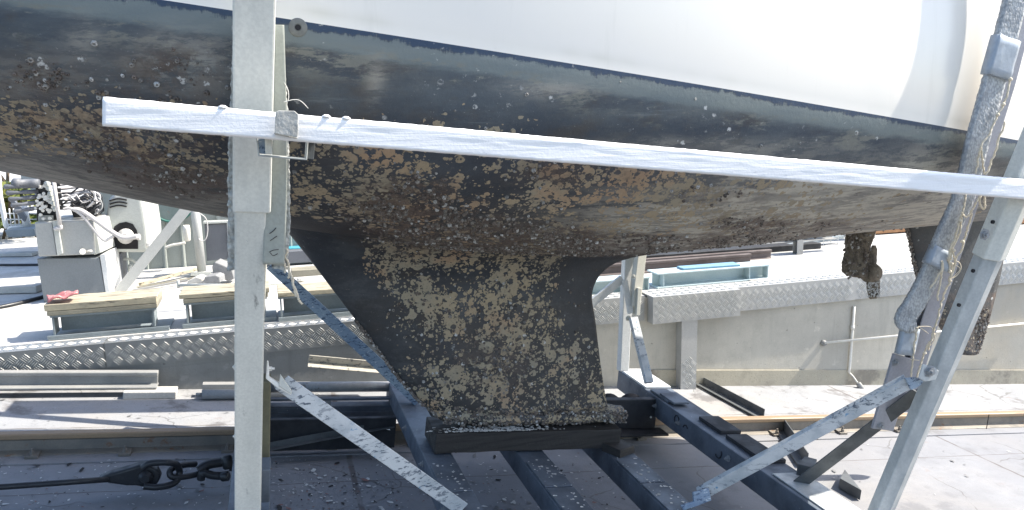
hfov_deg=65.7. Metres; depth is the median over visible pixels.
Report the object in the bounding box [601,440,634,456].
packing wedge
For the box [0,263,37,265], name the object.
ground cable
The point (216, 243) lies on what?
slate panel
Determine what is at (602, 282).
painted beam
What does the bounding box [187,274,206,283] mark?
concrete block
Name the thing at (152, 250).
diagonal strut
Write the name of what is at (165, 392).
packing block
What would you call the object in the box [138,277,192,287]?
loose bar
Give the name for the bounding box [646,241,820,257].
black beam
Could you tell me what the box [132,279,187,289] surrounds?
loose bar
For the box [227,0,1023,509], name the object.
boat cradle
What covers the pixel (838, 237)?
grey batten
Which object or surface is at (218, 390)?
steel roller
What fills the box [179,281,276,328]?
steel support
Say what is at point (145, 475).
winch rope
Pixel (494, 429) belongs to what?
shell scrapings
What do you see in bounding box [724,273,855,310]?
checker plate kerb
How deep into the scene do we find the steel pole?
6.14 m
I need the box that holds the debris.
[0,390,1020,509]
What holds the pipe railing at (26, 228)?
on the quay pavement
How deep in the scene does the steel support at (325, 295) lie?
4.80 m
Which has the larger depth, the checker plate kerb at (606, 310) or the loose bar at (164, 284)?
the loose bar at (164, 284)
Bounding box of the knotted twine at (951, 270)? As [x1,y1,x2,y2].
[910,77,1012,377]
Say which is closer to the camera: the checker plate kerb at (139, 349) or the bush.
the checker plate kerb at (139, 349)
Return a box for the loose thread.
[284,83,307,107]
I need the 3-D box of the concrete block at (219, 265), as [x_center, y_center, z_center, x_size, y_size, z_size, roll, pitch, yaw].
[-2.116,0.110,5.859,0.174,0.151,0.160,-4,10,-17]
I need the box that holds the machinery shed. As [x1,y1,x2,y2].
[98,192,297,270]
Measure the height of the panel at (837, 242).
0.323 m
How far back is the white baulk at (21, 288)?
5.62 m
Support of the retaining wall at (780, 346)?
on the ground
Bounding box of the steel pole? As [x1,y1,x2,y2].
[190,211,210,275]
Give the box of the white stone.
[297,277,303,282]
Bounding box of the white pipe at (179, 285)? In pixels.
[177,280,283,287]
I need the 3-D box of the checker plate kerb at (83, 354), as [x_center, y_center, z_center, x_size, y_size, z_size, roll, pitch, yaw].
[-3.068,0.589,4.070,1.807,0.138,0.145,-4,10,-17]
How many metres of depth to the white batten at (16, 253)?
7.24 m
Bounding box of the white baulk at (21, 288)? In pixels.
[0,283,41,293]
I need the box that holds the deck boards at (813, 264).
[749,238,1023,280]
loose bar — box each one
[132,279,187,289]
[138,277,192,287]
[139,268,196,285]
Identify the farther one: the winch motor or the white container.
the white container
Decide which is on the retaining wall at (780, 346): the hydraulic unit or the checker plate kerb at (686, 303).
the checker plate kerb at (686, 303)
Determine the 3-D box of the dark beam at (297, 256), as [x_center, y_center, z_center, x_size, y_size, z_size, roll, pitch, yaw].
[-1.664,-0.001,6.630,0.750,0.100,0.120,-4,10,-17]
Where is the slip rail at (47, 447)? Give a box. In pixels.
[0,410,1023,465]
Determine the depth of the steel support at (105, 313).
4.49 m
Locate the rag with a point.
(63, 295)
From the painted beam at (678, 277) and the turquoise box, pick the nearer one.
the painted beam at (678, 277)
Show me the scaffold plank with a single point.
(223, 120)
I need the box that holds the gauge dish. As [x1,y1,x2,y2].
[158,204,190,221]
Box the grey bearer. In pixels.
[732,236,836,254]
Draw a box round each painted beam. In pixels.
[592,275,649,294]
[647,261,769,288]
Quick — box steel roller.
[196,381,309,399]
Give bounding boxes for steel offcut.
[839,470,860,499]
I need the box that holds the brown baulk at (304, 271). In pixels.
[291,266,320,276]
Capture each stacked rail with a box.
[599,253,750,276]
[617,249,771,262]
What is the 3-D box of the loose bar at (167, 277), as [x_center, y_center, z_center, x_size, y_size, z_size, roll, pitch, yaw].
[-2.589,0.163,5.979,0.030,0.051,0.479,5,11,32]
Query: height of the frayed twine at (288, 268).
0.156 m
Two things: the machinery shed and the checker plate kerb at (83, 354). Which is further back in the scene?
the machinery shed
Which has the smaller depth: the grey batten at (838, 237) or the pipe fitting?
the pipe fitting
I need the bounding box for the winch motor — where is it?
[107,195,161,278]
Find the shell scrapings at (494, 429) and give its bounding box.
[386,425,595,432]
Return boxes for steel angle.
[308,355,379,373]
[696,378,764,415]
[778,420,808,464]
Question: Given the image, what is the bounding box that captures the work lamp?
[11,178,40,188]
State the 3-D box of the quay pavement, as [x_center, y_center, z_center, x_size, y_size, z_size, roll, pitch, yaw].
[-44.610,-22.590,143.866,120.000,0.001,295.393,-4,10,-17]
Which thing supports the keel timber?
on the boat cradle
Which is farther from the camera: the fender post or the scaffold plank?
the fender post
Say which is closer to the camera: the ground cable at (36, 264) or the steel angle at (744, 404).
the steel angle at (744, 404)
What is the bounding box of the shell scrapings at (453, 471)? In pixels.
[432,457,683,507]
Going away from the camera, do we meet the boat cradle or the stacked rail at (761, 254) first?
the boat cradle
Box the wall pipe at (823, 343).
[820,322,1023,345]
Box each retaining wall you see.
[0,342,386,390]
[596,283,1023,385]
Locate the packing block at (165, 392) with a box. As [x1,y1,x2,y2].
[123,386,177,398]
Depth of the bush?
8.43 m
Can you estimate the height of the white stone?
0.034 m
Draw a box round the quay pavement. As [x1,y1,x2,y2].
[0,172,1023,345]
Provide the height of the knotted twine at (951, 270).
1.040 m
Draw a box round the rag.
[46,290,77,302]
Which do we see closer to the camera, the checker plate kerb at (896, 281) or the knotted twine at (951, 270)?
the knotted twine at (951, 270)
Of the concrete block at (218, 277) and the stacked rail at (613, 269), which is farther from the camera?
the stacked rail at (613, 269)
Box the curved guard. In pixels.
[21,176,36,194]
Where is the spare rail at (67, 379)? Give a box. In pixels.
[0,370,158,389]
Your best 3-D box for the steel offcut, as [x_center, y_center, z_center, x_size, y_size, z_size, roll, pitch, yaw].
[1.616,1.110,3.840,0.067,0.061,0.250,0,10,6]
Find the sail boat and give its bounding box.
[0,0,1023,427]
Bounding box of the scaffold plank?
[102,97,1023,198]
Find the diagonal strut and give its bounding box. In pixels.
[114,209,190,290]
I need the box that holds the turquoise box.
[289,245,300,248]
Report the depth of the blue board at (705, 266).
5.56 m
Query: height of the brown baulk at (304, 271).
0.050 m
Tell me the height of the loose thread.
0.068 m
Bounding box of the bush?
[0,173,37,238]
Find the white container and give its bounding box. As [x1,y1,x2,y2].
[874,219,1023,237]
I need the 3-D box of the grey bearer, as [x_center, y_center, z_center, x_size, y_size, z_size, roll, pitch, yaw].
[1.595,-0.086,6.411,2.450,0.259,0.115,-4,10,-17]
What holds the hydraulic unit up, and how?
on the quay pavement
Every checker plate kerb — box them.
[0,337,107,369]
[104,316,368,367]
[592,292,643,324]
[642,283,740,323]
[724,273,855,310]
[842,257,1023,299]
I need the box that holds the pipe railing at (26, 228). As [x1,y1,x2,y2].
[0,171,36,237]
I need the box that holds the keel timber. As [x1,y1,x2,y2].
[425,416,620,453]
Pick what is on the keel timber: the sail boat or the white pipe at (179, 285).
the sail boat
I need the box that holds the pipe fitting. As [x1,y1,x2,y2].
[165,225,190,248]
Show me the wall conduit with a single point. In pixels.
(858, 384)
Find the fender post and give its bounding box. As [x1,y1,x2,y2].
[676,320,696,388]
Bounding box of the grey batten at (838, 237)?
[787,235,843,243]
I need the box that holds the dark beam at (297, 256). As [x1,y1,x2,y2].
[267,249,310,264]
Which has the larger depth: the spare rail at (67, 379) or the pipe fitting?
the pipe fitting
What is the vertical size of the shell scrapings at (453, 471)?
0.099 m
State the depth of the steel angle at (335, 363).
4.50 m
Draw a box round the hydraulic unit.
[3,180,137,302]
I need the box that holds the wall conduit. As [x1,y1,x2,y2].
[847,306,863,388]
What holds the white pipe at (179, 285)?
on the quay pavement
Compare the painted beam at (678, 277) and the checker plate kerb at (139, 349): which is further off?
the painted beam at (678, 277)
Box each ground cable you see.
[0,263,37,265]
[0,295,42,308]
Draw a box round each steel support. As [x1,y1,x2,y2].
[44,288,173,340]
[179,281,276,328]
[277,281,351,321]
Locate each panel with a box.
[203,220,227,260]
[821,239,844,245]
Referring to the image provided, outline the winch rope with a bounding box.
[0,454,232,490]
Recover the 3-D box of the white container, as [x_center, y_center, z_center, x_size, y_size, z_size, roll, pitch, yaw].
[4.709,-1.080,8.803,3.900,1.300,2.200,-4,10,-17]
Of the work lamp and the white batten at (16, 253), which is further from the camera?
the white batten at (16, 253)
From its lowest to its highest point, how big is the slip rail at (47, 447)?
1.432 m
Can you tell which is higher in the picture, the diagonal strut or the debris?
the diagonal strut
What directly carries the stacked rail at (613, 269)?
on the quay pavement
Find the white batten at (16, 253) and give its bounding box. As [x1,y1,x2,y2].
[0,251,37,256]
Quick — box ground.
[0,384,1023,509]
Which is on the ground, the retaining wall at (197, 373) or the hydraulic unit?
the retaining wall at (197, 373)
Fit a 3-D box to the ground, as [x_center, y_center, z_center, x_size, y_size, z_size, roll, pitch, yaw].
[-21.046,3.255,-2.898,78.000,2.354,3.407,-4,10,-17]
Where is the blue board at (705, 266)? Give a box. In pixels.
[677,262,740,269]
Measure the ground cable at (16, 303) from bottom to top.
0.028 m
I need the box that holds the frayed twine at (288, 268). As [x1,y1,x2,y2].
[284,249,301,304]
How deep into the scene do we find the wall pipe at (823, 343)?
5.73 m
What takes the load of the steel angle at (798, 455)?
on the ground
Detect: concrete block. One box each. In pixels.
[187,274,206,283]
[204,272,224,282]
[212,259,234,280]

